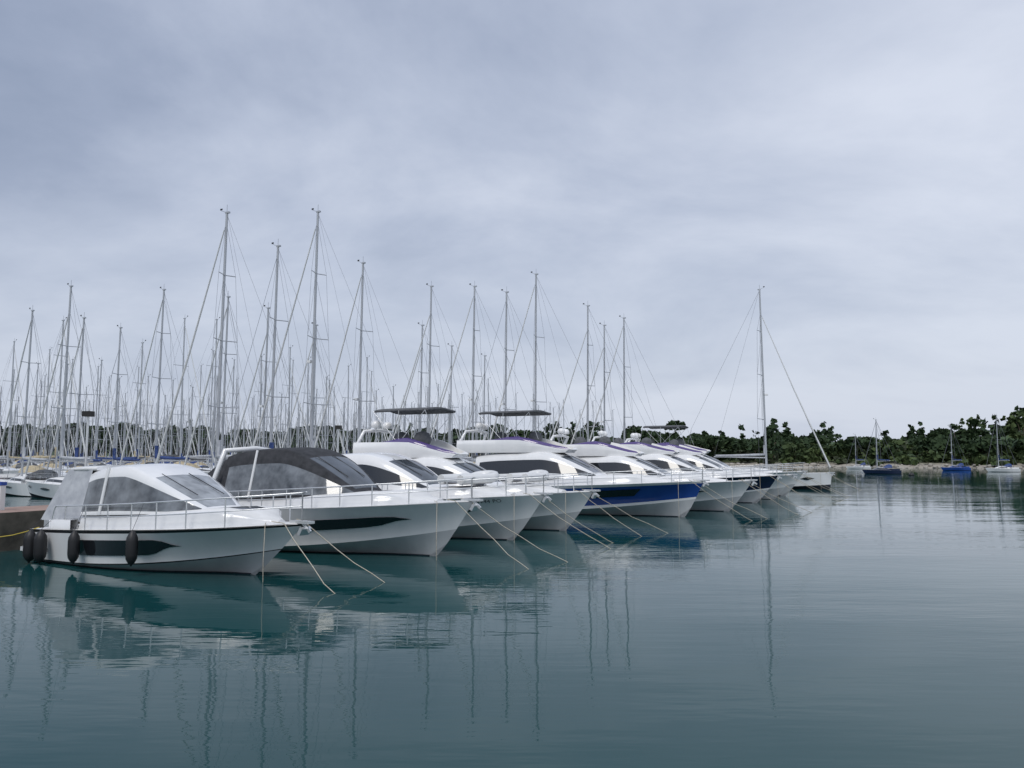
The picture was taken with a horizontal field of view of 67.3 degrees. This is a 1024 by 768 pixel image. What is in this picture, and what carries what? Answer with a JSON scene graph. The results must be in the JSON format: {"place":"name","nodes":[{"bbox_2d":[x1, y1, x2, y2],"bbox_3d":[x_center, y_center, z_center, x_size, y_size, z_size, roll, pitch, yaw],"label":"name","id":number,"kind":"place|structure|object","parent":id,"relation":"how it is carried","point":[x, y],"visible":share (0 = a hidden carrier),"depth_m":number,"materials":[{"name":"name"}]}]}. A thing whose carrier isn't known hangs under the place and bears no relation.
{"place":"outdoors","nodes":[
{"label":"outdoors","id":0,"kind":"place"},
{"bbox_2d":[0,467,1023,767],"bbox_3d":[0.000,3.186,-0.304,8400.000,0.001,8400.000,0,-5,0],"label":"water","id":1,"kind":"structure","parent":0,"point":[874,621],"depth_m":13.01,"materials":[{"name":"teal liquid"}]},
{"bbox_2d":[0,411,341,551],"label":"pier","id":2,"kind":"structure","parent":1,"relation":"in","point":[16,520],"depth_m":27.05,"materials":[{"name":"wood"}]},
{"bbox_2d":[44,520,48,526],"bbox_3d":[-16.559,5.046,28.098,0.496,0.600,0.982,0,-5,0],"label":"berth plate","id":3,"kind":"object","parent":2,"relation":"on","point":[46,522],"depth_m":27.69,"materials":[{"name":"white metal"}]},
{"bbox_2d":[0,463,383,593],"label":"yacht","id":4,"kind":"object","parent":1,"relation":"on","point":[159,517],"visible":0.97,"depth_m":21.69,"materials":[{"name":"white"}]},
{"bbox_2d":[0,272,612,479],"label":"sailboats","id":5,"kind":"object","parent":1,"relation":"on","point":[31,468],"visible":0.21,"depth_m":79.45,"materials":[{"name":"grey"}]},
{"bbox_2d":[0,242,650,473],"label":"sailboats","id":6,"kind":"object","parent":1,"relation":"on","point":[4,470],"visible":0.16,"depth_m":99.40,"materials":[{"name":"grey"}]},
{"bbox_2d":[0,281,660,496],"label":"sailboats","id":7,"kind":"object","parent":1,"relation":"on","point":[15,486],"visible":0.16,"depth_m":77.89,"materials":[{"name":"grey"}]},
{"bbox_2d":[0,208,683,498],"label":"sailboats","id":8,"kind":"object","parent":1,"relation":"on","point":[48,488],"visible":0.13,"depth_m":62.34,"materials":[{"name":"grey"}]},
{"bbox_2d":[208,446,566,568],"bbox_3d":[-5.817,4.328,26.840,19.325,4.370,5.588,-3,-6,27],"label":"sport yacht","id":9,"kind":"object","parent":1,"relation":"on","point":[350,506],"visible":0.73,"depth_m":25.40,"materials":[{"name":"grey"}]},
{"bbox_2d":[342,452,612,548],"bbox_3d":[-3.571,4.905,31.772,19.985,4.160,5.589,-3,-6,27],"label":"motor yacht","id":10,"kind":"object","parent":1,"relation":"on","point":[513,511],"visible":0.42,"depth_m":29.94,"materials":[{"name":"grey"}]},
{"bbox_2d":[352,407,666,535],"bbox_3d":[-1.425,4.185,35.798,20.542,6.360,5.777,-3,-6,27],"label":"motor yacht","id":11,"kind":"object","parent":1,"relation":"on","point":[436,456],"visible":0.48,"depth_m":35.41,"materials":[{"name":"grey"}]},
{"bbox_2d":[456,410,766,520],"bbox_3d":[4.078,4.816,44.498,23.463,6.760,6.247,-3,-6,27],"label":"motor yacht","id":12,"kind":"object","parent":1,"relation":"on","point":[639,495],"visible":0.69,"depth_m":42.91,"materials":[{"name":"grey"}]},
{"bbox_2d":[550,428,811,513],"bbox_3d":[8.883,5.609,48.064,21.556,5.860,5.965,-3,-6,27],"label":"motor yacht","id":13,"kind":"object","parent":1,"relation":"on","point":[604,454],"visible":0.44,"depth_m":47.15,"materials":[{"name":"grey"}]},
{"bbox_2d":[592,431,824,505],"bbox_3d":[12.808,6.374,56.866,22.339,6.010,6.059,-3,-6,27],"label":"motor yacht","id":14,"kind":"object","parent":1,"relation":"on","point":[658,455],"visible":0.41,"depth_m":55.64,"materials":[{"name":"white"}]},
{"bbox_2d":[624,433,840,501],"bbox_3d":[16.010,6.812,61.181,22.341,5.960,6.059,-3,-6,27],"label":"motor yacht","id":15,"kind":"object","parent":1,"relation":"on","point":[690,455],"visible":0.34,"depth_m":60.20,"materials":[{"name":"grey"}]},
{"bbox_2d":[628,425,848,497],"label":"motor yacht","id":16,"kind":"object","parent":1,"relation":"on","point":[790,484],"visible":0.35,"depth_m":65.77,"materials":[{"name":"grey"}]},
{"bbox_2d":[688,286,858,489],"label":"sailboat","id":17,"kind":"object","parent":1,"relation":"on","point":[823,478],"visible":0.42,"depth_m":79.79,"materials":[{"name":"grey"}]},
{"bbox_2d":[846,438,870,468],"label":"sailboat","id":18,"kind":"object","parent":1,"relation":"on","point":[860,466],"visible":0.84,"depth_m":214.78,"materials":[{"name":"grey"}]},
{"bbox_2d":[862,418,901,473],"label":"sailboat","id":19,"kind":"object","parent":1,"relation":"on","point":[881,470],"visible":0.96,"depth_m":149.49,"materials":[{"name":"blue"}]},
{"bbox_2d":[941,426,970,470],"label":"sailboat","id":20,"kind":"object","parent":1,"relation":"on","point":[960,467],"visible":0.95,"depth_m":189.87,"materials":[{"name":"blue plastic"}]},
{"bbox_2d":[986,414,1020,471],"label":"sailboat","id":21,"kind":"object","parent":1,"relation":"on","point":[1008,467],"visible":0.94,"depth_m":170.21,"materials":[{"name":"grey"}]},
{"bbox_2d":[0,430,1023,468],"bbox_3d":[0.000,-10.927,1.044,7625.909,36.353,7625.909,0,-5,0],"label":"ground","id":22,"kind":"structure","parent":0,"point":[821,463],"depth_m":255.14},
{"bbox_2d":[0,421,187,460],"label":"trees","id":23,"kind":"object","parent":22,"relation":"on","point":[102,436],"visible":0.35,"depth_m":301.75,"materials":[{"name":"green plant"}]},
{"bbox_2d":[174,419,507,459],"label":"trees","id":24,"kind":"object","parent":22,"relation":"on","point":[453,432],"visible":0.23,"depth_m":335.27,"materials":[{"name":"green plant"}]},
{"bbox_2d":[494,418,812,463],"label":"trees","id":25,"kind":"object","parent":22,"relation":"on","point":[787,445],"visible":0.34,"depth_m":270.77,"materials":[{"name":"green plant"}]},
{"bbox_2d":[543,408,1023,439],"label":"trees","id":26,"kind":"object","parent":22,"relation":"on","point":[1012,419],"visible":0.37,"depth_m":361.31,"materials":[{"name":"green plant"}]},
{"bbox_2d":[726,463,1023,468],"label":"shore rocks","id":27,"kind":"object","parent":22,"relation":"on","point":[844,466],"visible":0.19,"depth_m":240.34,"materials":[{"name":"grey stone"}]},
{"bbox_2d":[799,405,1023,466],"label":"trees","id":28,"kind":"object","parent":22,"relation":"on","point":[928,446],"visible":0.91,"depth_m":252.88,"materials":[{"name":"green plant"}]},
{"bbox_2d":[0,0,1023,440],"label":"sky","id":29,"kind":"structure","parent":0,"point":[656,165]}
]}

